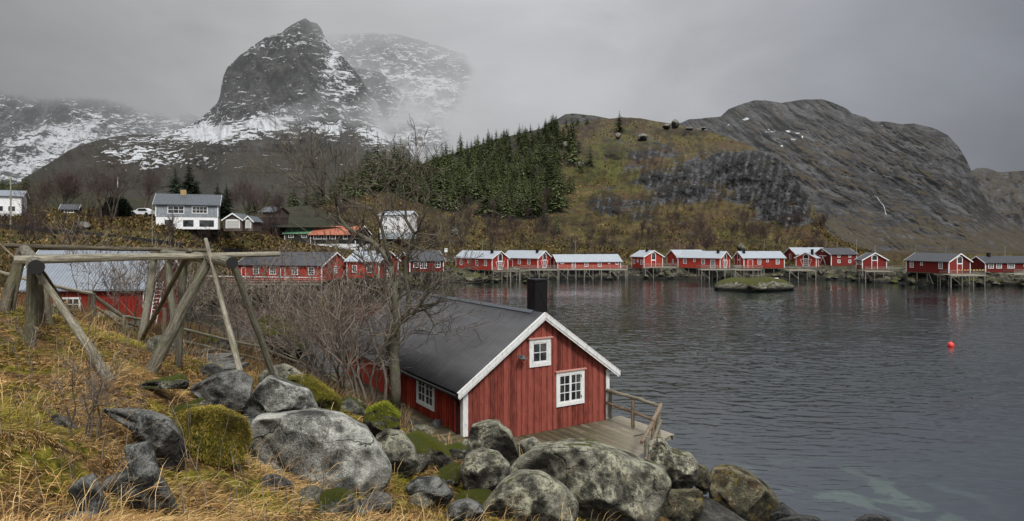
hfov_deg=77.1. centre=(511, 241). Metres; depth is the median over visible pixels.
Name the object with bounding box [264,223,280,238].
bare birch
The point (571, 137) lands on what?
spruce
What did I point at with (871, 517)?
boulder
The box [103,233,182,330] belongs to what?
bare bush
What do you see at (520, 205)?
spruce
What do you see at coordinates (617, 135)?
shore boulder
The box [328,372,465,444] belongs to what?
walkway
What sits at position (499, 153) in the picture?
spruce
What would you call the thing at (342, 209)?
bare birch
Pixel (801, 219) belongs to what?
bare birch
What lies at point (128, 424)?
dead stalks
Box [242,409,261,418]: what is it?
boulder
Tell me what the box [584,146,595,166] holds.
spruce
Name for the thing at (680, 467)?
boulder
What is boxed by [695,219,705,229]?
bare birch
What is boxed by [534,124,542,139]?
spruce
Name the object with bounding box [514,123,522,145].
spruce
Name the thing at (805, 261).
glass door
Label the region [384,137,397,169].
spruce
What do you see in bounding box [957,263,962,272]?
barn door
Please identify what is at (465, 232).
bare birch
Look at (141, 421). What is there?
boulder
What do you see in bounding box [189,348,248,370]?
stone steps
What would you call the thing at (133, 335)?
boulder
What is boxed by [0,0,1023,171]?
sky
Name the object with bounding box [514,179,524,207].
spruce
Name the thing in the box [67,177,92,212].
bare tree
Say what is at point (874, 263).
barn door
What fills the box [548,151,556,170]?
spruce
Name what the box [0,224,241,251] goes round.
retaining wall
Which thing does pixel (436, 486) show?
boulder
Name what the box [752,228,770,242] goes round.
bare birch
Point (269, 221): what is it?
bare birch
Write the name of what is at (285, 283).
bare bush
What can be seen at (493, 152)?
spruce
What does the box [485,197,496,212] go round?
bare tree
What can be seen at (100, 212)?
bare birch
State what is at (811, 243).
bare birch
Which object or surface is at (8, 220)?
bare birch
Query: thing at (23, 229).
bare birch
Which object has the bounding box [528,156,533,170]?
spruce
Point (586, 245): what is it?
bare birch
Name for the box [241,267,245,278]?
door
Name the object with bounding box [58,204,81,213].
dark hut
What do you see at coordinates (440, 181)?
spruce
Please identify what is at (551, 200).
spruce
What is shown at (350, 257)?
shore house
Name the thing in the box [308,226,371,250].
orange roof house
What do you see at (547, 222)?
bare birch
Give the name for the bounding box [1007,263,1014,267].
window
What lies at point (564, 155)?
spruce
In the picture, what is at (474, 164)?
spruce
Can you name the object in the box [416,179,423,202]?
spruce
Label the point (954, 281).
shore boulder
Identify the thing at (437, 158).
spruce
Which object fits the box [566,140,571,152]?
spruce
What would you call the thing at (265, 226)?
bare birch
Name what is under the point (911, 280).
shore boulder
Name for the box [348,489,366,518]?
boulder
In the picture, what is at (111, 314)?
boulder
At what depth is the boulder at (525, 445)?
17.45 m
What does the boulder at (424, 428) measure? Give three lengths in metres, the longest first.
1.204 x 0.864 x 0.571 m
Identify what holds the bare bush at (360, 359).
on the ground at (713, 510)
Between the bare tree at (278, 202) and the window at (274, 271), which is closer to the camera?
the window at (274, 271)
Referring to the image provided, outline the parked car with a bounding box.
[131,208,154,215]
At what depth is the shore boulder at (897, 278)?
146.89 m
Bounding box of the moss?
[171,374,400,468]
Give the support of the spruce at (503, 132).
on the hillside
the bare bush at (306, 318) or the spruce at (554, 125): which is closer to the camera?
the bare bush at (306, 318)
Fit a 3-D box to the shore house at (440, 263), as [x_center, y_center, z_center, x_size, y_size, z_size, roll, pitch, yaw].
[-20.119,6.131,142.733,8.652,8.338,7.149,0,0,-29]
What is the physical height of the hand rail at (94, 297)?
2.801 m
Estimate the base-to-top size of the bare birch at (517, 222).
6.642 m
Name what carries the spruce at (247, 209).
on the wooded ridge at (296, 218)
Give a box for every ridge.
[4,181,372,238]
[972,168,1023,230]
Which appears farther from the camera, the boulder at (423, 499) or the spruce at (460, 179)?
the spruce at (460, 179)
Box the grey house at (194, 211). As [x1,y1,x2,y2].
[152,190,222,229]
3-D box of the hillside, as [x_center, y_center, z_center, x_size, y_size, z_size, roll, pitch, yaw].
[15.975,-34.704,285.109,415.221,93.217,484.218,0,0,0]
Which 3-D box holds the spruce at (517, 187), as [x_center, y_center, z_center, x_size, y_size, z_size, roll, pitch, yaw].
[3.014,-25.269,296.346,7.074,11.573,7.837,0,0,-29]
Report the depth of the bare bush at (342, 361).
22.05 m
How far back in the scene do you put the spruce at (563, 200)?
276.51 m
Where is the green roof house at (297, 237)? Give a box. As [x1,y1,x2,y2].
[282,227,315,242]
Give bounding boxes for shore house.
[219,252,346,290]
[344,249,400,294]
[399,250,444,282]
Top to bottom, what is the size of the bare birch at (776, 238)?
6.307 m
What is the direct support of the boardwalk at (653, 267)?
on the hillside
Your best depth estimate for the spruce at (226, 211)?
123.68 m
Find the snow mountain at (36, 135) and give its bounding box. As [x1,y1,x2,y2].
[0,92,199,183]
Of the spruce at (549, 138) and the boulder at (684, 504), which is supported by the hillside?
the spruce at (549, 138)
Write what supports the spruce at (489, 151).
on the hillside
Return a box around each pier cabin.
[454,250,509,275]
[505,249,552,273]
[551,253,622,276]
[630,249,664,270]
[665,250,701,266]
[676,250,731,276]
[732,250,786,274]
[783,246,822,261]
[794,249,820,267]
[814,248,858,265]
[854,252,888,279]
[903,253,972,285]
[970,253,1023,271]
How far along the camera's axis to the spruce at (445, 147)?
356.95 m
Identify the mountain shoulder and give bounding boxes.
[352,67,407,122]
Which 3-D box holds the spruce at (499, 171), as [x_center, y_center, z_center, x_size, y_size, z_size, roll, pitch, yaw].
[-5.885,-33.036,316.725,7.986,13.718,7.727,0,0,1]
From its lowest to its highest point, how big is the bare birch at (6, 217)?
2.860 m
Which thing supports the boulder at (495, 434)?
on the ground at (713, 510)
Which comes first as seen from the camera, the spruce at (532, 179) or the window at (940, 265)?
the window at (940, 265)
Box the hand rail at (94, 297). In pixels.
[0,270,140,335]
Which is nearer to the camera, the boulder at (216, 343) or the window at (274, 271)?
the boulder at (216, 343)
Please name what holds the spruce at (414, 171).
on the hillside
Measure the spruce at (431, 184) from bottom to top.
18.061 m
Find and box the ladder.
[150,281,163,325]
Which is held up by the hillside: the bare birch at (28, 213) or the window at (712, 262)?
the bare birch at (28, 213)
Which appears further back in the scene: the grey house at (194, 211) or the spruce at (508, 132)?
the spruce at (508, 132)
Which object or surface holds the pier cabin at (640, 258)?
in the sea
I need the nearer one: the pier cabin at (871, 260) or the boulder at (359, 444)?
the boulder at (359, 444)
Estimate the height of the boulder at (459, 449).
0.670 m
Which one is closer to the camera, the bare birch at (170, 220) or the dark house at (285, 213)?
the bare birch at (170, 220)
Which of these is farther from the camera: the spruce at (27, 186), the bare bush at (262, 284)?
the spruce at (27, 186)
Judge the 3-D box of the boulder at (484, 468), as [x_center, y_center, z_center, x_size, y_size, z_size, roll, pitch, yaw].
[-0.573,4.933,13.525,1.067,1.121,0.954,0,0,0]
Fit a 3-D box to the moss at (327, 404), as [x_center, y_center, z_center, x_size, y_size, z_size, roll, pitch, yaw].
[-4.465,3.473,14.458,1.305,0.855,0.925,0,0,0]
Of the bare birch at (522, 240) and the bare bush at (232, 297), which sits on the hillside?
the bare birch at (522, 240)
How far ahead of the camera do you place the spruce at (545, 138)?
379.85 m
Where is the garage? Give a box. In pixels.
[221,213,252,231]
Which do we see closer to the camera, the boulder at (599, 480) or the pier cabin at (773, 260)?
the boulder at (599, 480)
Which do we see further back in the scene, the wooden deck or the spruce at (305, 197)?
the spruce at (305, 197)
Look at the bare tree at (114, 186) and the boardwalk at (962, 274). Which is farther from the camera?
the boardwalk at (962, 274)
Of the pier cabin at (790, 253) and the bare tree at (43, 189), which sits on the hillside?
the bare tree at (43, 189)
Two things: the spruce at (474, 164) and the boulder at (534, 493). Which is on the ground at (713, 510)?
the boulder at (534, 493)
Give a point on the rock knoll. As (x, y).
(562, 120)
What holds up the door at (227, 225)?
in the garage
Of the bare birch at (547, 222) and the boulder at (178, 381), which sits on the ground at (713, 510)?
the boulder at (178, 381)
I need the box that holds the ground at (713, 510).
[0,309,745,520]
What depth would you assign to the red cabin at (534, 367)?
27.70 m
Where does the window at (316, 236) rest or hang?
in the orange roof house at (319, 232)
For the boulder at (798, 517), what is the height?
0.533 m
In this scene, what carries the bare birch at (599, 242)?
on the hillside
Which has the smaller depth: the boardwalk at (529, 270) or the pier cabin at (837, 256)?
the boardwalk at (529, 270)
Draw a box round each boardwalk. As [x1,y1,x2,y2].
[227,277,324,299]
[491,266,519,280]
[520,265,557,279]
[558,265,627,279]
[642,263,677,277]
[696,265,740,279]
[731,265,761,277]
[783,266,815,279]
[858,266,892,281]
[940,269,985,286]
[1003,269,1023,274]
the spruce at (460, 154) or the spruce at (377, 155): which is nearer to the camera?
the spruce at (377, 155)
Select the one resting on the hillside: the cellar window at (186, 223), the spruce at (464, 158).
the spruce at (464, 158)
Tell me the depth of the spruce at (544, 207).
260.27 m
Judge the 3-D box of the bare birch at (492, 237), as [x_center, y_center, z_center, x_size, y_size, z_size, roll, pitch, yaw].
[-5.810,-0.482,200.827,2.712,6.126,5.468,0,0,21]
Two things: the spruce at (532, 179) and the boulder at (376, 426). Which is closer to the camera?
the boulder at (376, 426)
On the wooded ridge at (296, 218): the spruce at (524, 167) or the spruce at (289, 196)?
the spruce at (289, 196)
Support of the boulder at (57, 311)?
on the ground at (713, 510)
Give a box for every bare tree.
[7,184,49,226]
[27,165,87,210]
[32,180,56,209]
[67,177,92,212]
[78,151,139,217]
[79,153,116,215]
[123,160,169,207]
[227,186,243,212]
[228,175,255,214]
[243,181,273,217]
[267,190,290,222]
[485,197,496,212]
[538,188,554,205]
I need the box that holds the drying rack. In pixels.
[0,238,279,381]
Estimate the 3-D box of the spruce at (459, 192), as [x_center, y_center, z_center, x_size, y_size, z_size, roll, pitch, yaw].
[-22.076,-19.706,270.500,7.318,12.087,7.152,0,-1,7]
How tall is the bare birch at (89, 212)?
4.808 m
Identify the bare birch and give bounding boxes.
[0,212,10,227]
[1,210,17,229]
[14,213,40,240]
[16,210,56,249]
[18,201,49,227]
[19,208,50,237]
[44,225,58,238]
[53,211,70,227]
[62,231,78,243]
[70,219,82,231]
[75,198,99,221]
[91,204,116,228]
[160,219,181,247]
[165,211,180,237]
[196,228,213,237]
[198,225,223,244]
[249,209,274,239]
[256,222,269,239]
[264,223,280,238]
[302,210,321,217]
[310,199,321,209]
[333,203,345,216]
[347,211,359,224]
[426,224,439,244]
[449,216,461,226]
[451,233,465,252]
[455,226,471,239]
[462,214,472,227]
[465,193,473,208]
[485,219,495,235]
[486,237,494,249]
[488,231,497,247]
[491,228,505,242]
[493,210,500,219]
[512,217,521,231]
[515,232,527,247]
[534,217,545,230]
[539,212,553,229]
[546,224,556,244]
[562,234,575,248]
[584,230,594,243]
[584,239,596,253]
[595,238,606,250]
[597,237,608,250]
[603,229,613,242]
[607,223,621,237]
[607,236,620,251]
[614,204,627,218]
[635,229,645,247]
[639,217,646,235]
[642,229,651,240]
[643,222,658,237]
[648,240,659,249]
[666,200,679,212]
[669,214,680,230]
[685,231,699,246]
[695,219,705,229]
[700,235,714,250]
[702,232,720,248]
[726,220,738,234]
[729,223,740,235]
[738,209,751,225]
[740,223,753,237]
[746,222,760,239]
[749,241,764,249]
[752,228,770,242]
[755,220,767,237]
[757,225,770,242]
[772,231,781,248]
[777,213,787,225]
[788,210,801,225]
[792,214,805,227]
[807,239,816,246]
[811,216,827,232]
[815,234,824,246]
[820,211,828,226]
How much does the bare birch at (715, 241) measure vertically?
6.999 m
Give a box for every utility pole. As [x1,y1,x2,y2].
[10,176,11,223]
[152,206,155,245]
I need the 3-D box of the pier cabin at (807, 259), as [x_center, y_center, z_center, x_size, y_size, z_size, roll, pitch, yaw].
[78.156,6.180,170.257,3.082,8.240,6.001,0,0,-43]
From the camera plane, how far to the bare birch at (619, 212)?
249.82 m
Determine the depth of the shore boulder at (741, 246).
175.16 m
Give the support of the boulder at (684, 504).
on the ground at (713, 510)
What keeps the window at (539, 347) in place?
in the red cabin at (534, 367)
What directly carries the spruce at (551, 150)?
on the hillside
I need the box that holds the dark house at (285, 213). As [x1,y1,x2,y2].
[259,206,290,223]
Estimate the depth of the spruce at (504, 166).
330.19 m
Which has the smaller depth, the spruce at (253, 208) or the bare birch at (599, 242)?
the spruce at (253, 208)
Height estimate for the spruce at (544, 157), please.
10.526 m
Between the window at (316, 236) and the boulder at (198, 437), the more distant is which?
the window at (316, 236)
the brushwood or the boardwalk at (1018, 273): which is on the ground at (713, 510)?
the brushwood
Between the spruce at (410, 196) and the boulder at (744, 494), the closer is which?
the boulder at (744, 494)
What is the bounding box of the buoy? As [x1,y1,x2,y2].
[947,341,953,346]
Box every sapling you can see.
[0,303,45,379]
[295,416,350,487]
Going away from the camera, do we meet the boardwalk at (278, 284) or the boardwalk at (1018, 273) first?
the boardwalk at (278, 284)
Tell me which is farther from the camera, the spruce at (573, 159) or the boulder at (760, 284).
the spruce at (573, 159)
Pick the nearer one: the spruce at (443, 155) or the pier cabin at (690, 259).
the pier cabin at (690, 259)
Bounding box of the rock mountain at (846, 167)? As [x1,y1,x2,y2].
[669,99,1023,253]
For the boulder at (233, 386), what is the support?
on the ground at (713, 510)
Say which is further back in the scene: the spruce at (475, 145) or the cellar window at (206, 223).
the spruce at (475, 145)
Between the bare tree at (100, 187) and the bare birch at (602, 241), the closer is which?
the bare tree at (100, 187)
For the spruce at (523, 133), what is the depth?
372.87 m
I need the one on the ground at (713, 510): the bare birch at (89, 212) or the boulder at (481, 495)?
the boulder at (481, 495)
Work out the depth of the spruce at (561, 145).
370.53 m
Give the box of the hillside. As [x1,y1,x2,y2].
[0,117,1023,309]
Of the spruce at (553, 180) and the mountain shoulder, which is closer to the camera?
the spruce at (553, 180)
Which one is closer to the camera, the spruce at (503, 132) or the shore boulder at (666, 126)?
the spruce at (503, 132)
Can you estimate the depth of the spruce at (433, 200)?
264.38 m
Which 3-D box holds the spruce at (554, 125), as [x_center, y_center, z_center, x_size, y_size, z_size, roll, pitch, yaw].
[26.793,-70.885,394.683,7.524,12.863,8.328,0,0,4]
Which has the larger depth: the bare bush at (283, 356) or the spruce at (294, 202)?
the spruce at (294, 202)
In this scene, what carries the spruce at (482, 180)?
on the hillside
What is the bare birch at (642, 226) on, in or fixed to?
on the hillside
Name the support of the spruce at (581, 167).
on the hillside
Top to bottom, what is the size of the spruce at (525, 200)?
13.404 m
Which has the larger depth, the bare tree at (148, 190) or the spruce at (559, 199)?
the spruce at (559, 199)
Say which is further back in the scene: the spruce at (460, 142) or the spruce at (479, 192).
the spruce at (460, 142)
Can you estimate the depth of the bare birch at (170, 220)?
107.29 m
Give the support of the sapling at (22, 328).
on the ground at (713, 510)
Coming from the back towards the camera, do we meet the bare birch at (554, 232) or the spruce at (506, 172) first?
the spruce at (506, 172)
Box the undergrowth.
[0,121,872,286]
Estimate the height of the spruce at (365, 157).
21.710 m
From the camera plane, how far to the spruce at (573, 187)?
308.85 m
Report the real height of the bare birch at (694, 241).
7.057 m
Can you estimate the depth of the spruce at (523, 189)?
279.90 m
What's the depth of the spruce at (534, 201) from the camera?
255.23 m
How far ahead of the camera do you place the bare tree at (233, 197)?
149.88 m
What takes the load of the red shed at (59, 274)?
on the ground at (713, 510)
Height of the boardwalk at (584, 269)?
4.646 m
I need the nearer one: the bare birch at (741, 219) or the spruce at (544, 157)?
the bare birch at (741, 219)
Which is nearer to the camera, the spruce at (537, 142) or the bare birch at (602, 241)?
the bare birch at (602, 241)
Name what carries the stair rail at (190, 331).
on the ground at (713, 510)
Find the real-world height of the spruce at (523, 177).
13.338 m
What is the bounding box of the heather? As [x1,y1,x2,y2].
[0,214,354,292]
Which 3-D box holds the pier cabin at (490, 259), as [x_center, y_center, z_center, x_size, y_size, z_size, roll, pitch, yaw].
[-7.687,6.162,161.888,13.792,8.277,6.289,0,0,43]
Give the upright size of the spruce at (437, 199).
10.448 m
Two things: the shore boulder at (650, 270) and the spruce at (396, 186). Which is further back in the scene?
the spruce at (396, 186)
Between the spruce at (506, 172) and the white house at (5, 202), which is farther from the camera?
the spruce at (506, 172)
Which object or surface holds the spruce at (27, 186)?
on the wooded ridge at (296, 218)
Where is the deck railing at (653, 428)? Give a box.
[605,388,662,458]
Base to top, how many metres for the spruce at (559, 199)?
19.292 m
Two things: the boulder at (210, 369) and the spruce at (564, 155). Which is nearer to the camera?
the boulder at (210, 369)
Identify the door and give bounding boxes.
[226,221,238,227]
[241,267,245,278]
[246,221,250,227]
[280,268,284,278]
[508,259,512,267]
[748,259,752,267]
[803,259,808,266]
[871,260,877,267]
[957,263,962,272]
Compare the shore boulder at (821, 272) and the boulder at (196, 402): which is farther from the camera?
the shore boulder at (821, 272)
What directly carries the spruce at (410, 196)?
on the hillside
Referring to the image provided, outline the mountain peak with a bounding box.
[21,18,417,209]
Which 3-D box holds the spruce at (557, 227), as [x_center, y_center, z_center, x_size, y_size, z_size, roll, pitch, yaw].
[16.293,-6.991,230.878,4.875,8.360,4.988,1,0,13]
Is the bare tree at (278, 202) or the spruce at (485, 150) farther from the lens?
the spruce at (485, 150)
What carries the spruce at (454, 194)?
on the hillside
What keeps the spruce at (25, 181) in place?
on the wooded ridge at (296, 218)
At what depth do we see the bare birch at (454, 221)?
218.41 m
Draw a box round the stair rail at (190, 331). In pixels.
[162,308,305,364]
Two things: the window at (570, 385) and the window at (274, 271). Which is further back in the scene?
the window at (274, 271)
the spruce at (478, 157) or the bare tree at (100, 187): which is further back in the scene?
the spruce at (478, 157)
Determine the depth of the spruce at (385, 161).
313.87 m
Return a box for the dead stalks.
[0,282,321,520]
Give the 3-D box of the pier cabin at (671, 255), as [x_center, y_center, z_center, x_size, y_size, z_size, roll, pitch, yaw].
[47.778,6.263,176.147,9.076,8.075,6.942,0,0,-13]
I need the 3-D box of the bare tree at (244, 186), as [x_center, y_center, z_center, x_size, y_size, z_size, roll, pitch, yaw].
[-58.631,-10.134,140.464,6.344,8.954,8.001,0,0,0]
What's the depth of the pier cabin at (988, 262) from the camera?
145.37 m
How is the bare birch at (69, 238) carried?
on the hillside
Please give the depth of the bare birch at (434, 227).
189.96 m
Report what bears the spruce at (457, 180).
on the hillside
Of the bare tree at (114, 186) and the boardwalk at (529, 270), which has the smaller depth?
the bare tree at (114, 186)
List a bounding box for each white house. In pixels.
[0,190,29,215]
[378,209,417,238]
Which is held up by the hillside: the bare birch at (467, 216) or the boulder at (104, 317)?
the bare birch at (467, 216)
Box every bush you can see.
[8,320,154,442]
[32,203,138,319]
[49,360,133,443]
[77,251,147,321]
[98,196,134,216]
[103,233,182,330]
[137,233,218,339]
[153,244,266,343]
[187,237,320,348]
[187,247,269,350]
[193,259,443,389]
[222,261,405,391]
[239,257,399,398]
[242,259,317,331]
[246,312,340,375]
[247,229,374,366]
[251,267,401,376]
[252,240,456,405]
[268,259,442,399]
[272,230,389,396]
[285,225,419,401]
[316,264,435,391]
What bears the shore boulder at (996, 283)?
in the sea
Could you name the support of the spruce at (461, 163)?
on the hillside
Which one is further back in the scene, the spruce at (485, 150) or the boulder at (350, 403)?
the spruce at (485, 150)
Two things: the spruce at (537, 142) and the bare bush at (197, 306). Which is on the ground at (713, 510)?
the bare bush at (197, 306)
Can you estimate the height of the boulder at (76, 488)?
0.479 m
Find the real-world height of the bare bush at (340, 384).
5.520 m
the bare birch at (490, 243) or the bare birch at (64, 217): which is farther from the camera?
the bare birch at (490, 243)
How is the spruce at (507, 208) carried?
on the hillside
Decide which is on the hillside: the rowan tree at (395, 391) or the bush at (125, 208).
the bush at (125, 208)
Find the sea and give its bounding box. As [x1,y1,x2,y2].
[185,278,1023,520]
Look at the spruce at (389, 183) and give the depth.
281.47 m
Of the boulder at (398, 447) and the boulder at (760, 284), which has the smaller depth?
the boulder at (398, 447)
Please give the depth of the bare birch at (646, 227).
221.29 m
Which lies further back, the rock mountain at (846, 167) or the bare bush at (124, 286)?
the rock mountain at (846, 167)
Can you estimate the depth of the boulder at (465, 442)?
17.13 m
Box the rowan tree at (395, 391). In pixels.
[238,113,504,410]
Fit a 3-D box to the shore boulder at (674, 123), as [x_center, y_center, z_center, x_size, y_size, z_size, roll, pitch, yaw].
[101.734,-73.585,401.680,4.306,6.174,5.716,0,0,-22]
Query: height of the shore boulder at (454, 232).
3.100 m
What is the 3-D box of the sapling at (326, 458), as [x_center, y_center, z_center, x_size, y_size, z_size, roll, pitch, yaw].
[-2.679,3.144,8.898,0.770,1.317,0.765,0,0,0]
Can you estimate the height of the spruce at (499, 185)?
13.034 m
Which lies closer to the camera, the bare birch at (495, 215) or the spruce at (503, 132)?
the bare birch at (495, 215)
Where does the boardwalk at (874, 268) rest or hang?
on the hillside
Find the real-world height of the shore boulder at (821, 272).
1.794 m
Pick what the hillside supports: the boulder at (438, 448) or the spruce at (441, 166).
the spruce at (441, 166)
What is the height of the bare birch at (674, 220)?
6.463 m
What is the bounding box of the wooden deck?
[514,416,673,455]
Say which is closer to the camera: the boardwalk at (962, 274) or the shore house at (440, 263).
the boardwalk at (962, 274)
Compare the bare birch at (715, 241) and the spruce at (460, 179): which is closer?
the bare birch at (715, 241)
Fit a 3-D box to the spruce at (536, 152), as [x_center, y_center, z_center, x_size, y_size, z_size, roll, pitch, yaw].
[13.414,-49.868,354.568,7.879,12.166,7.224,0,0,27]
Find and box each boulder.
[50,414,76,428]
[51,306,72,315]
[52,511,95,520]
[68,474,110,517]
[77,221,90,229]
[96,310,120,322]
[96,316,114,327]
[101,441,177,515]
[103,408,184,471]
[116,328,149,341]
[126,321,136,329]
[139,373,188,388]
[145,335,184,355]
[164,397,207,417]
[176,412,245,468]
[190,369,253,413]
[199,363,224,377]
[200,337,229,352]
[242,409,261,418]
[245,375,318,412]
[248,408,391,497]
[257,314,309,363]
[258,363,302,381]
[261,474,293,493]
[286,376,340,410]
[298,485,324,504]
[311,487,355,520]
[340,396,365,419]
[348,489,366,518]
[362,491,394,514]
[363,402,399,436]
[376,428,418,478]
[406,430,453,469]
[406,476,453,507]
[407,435,430,475]
[409,492,433,509]
[411,424,434,434]
[430,419,442,427]
[436,463,461,486]
[445,498,484,520]
[446,442,466,462]
[451,228,457,235]
[454,488,491,505]
[460,447,509,491]
[462,439,467,446]
[464,274,483,281]
[467,419,518,466]
[482,469,578,520]
[510,438,671,520]
[516,437,540,454]
[615,132,620,138]
[637,133,647,140]
[647,436,698,488]
[648,268,655,273]
[661,488,704,520]
[663,124,669,129]
[666,272,673,278]
[671,119,678,128]
[694,464,711,494]
[708,464,779,520]
[714,277,793,291]
[725,272,732,277]
[737,243,745,250]
[769,502,796,520]
[778,514,821,520]
[817,269,824,275]
[839,268,848,272]
[855,513,891,520]
[891,276,900,280]
[897,273,905,279]
[908,278,915,283]
[952,277,959,283]
[991,281,1001,285]
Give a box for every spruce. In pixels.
[21,173,37,199]
[22,176,32,205]
[164,168,184,193]
[178,164,200,193]
[193,181,202,193]
[214,183,223,218]
[220,182,237,220]
[243,202,252,212]
[248,201,256,213]
[264,188,272,206]
[287,185,300,205]
[287,195,292,206]
[301,182,309,205]
[307,184,317,205]
[313,180,326,204]
[327,181,334,201]
[328,119,562,216]
[331,172,347,204]
[338,164,350,195]
[345,170,352,191]
[346,167,361,198]
[354,154,376,194]
[356,151,377,184]
[364,146,379,191]
[370,137,383,182]
[373,148,387,189]
[374,153,397,191]
[377,145,389,182]
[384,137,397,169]
[387,152,404,181]
[390,137,410,175]
[391,180,399,192]
[402,156,414,187]
[402,173,416,196]
[406,174,421,201]
[411,156,421,181]
[416,164,426,179]
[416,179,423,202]
[423,163,434,198]
[430,184,439,206]
[431,163,447,200]
[433,153,445,173]
[433,185,445,208]
[437,156,446,177]
[439,143,449,165]
[441,144,450,162]
[444,191,454,210]
[445,183,461,209]
[446,156,457,170]
[454,172,460,194]
[455,132,466,156]
[455,174,464,196]
[456,151,461,166]
[456,181,465,208]
[459,159,464,177]
[460,154,468,171]
[461,177,473,202]
[468,178,483,197]
[469,150,478,174]
[471,136,479,152]
[472,177,500,215]
[475,146,480,165]
[475,184,482,198]
[478,168,485,190]
[480,141,488,159]
[480,152,486,166]
[482,130,490,148]
[484,168,495,184]
[486,135,491,153]
[486,179,495,206]
[488,144,497,162]
[492,157,498,173]
[494,158,503,178]
[494,164,504,185]
[495,175,503,198]
[496,149,503,165]
[498,184,516,217]
[501,130,506,143]
[501,154,509,176]
[502,162,509,183]
[503,141,512,161]
[504,129,513,151]
[506,177,515,201]
[510,167,520,185]
[510,198,519,216]
[513,176,521,195]
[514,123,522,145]
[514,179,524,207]
[517,180,529,202]
[517,195,523,214]
[518,161,527,182]
[519,159,528,178]
[519,190,530,215]
[521,130,530,151]
[521,180,542,216]
[525,156,533,178]
[528,129,537,149]
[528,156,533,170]
[528,172,535,185]
[529,161,538,181]
[529,174,536,194]
[532,146,540,159]
[533,145,542,166]
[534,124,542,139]
[534,129,541,145]
[534,190,543,214]
[536,163,543,180]
[539,124,548,143]
[540,180,556,203]
[540,198,547,214]
[541,136,549,157]
[541,149,547,165]
[543,162,557,183]
[545,170,570,212]
[546,132,551,146]
[546,147,557,167]
[546,172,560,189]
[546,186,556,211]
[547,166,560,184]
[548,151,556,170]
[549,140,560,155]
[550,117,559,132]
[550,127,555,139]
[551,128,560,145]
[552,211,562,231]
[554,155,562,170]
[557,180,571,207]
[559,125,567,141]
[559,131,563,148]
[559,171,565,190]
[560,142,568,158]
[566,118,580,150]
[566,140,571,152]
[566,140,583,163]
[566,174,575,193]
[571,177,575,189]
[577,141,581,152]
[579,156,584,173]
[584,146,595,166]
[613,111,624,132]
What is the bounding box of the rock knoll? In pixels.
[545,114,608,124]
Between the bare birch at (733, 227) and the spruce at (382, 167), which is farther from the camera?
the spruce at (382, 167)
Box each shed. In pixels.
[16,250,178,323]
[243,216,263,230]
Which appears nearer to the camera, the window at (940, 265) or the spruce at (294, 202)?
the window at (940, 265)
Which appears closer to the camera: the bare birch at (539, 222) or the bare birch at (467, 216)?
the bare birch at (467, 216)
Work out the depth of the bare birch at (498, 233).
210.79 m
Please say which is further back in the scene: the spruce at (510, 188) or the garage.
the spruce at (510, 188)
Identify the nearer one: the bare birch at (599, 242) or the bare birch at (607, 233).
the bare birch at (599, 242)
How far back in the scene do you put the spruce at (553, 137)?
384.63 m
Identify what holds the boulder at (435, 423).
on the ground at (713, 510)
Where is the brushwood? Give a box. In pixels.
[1,287,413,433]
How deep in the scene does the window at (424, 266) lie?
139.52 m
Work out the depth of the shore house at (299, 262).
110.75 m
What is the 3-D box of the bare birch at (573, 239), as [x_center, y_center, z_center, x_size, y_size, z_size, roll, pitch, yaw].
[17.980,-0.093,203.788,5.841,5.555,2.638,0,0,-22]
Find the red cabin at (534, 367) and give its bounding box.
[337,278,619,438]
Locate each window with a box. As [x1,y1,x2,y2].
[7,206,15,211]
[62,297,80,309]
[167,205,183,213]
[183,220,193,226]
[192,206,207,213]
[199,220,213,226]
[269,266,275,274]
[308,267,313,274]
[313,235,326,238]
[416,380,434,411]
[420,262,426,268]
[498,253,501,261]
[528,336,552,367]
[555,367,586,406]
[651,252,655,260]
[710,260,714,267]
[871,254,877,260]
[938,262,942,268]
[957,256,962,262]
[988,263,993,267]
[996,263,1001,267]
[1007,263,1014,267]
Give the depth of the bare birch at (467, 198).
269.66 m
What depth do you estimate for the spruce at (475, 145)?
367.38 m
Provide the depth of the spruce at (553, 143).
358.46 m
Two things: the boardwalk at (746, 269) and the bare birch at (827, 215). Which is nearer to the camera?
the boardwalk at (746, 269)
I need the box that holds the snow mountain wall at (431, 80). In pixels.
[326,33,472,159]
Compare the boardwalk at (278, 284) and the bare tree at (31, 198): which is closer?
the bare tree at (31, 198)
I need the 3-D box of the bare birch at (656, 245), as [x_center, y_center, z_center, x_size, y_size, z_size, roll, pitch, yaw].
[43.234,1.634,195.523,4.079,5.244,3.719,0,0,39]
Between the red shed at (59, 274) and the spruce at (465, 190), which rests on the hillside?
the spruce at (465, 190)
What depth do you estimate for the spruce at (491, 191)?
272.51 m
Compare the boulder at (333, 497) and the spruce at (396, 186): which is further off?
the spruce at (396, 186)

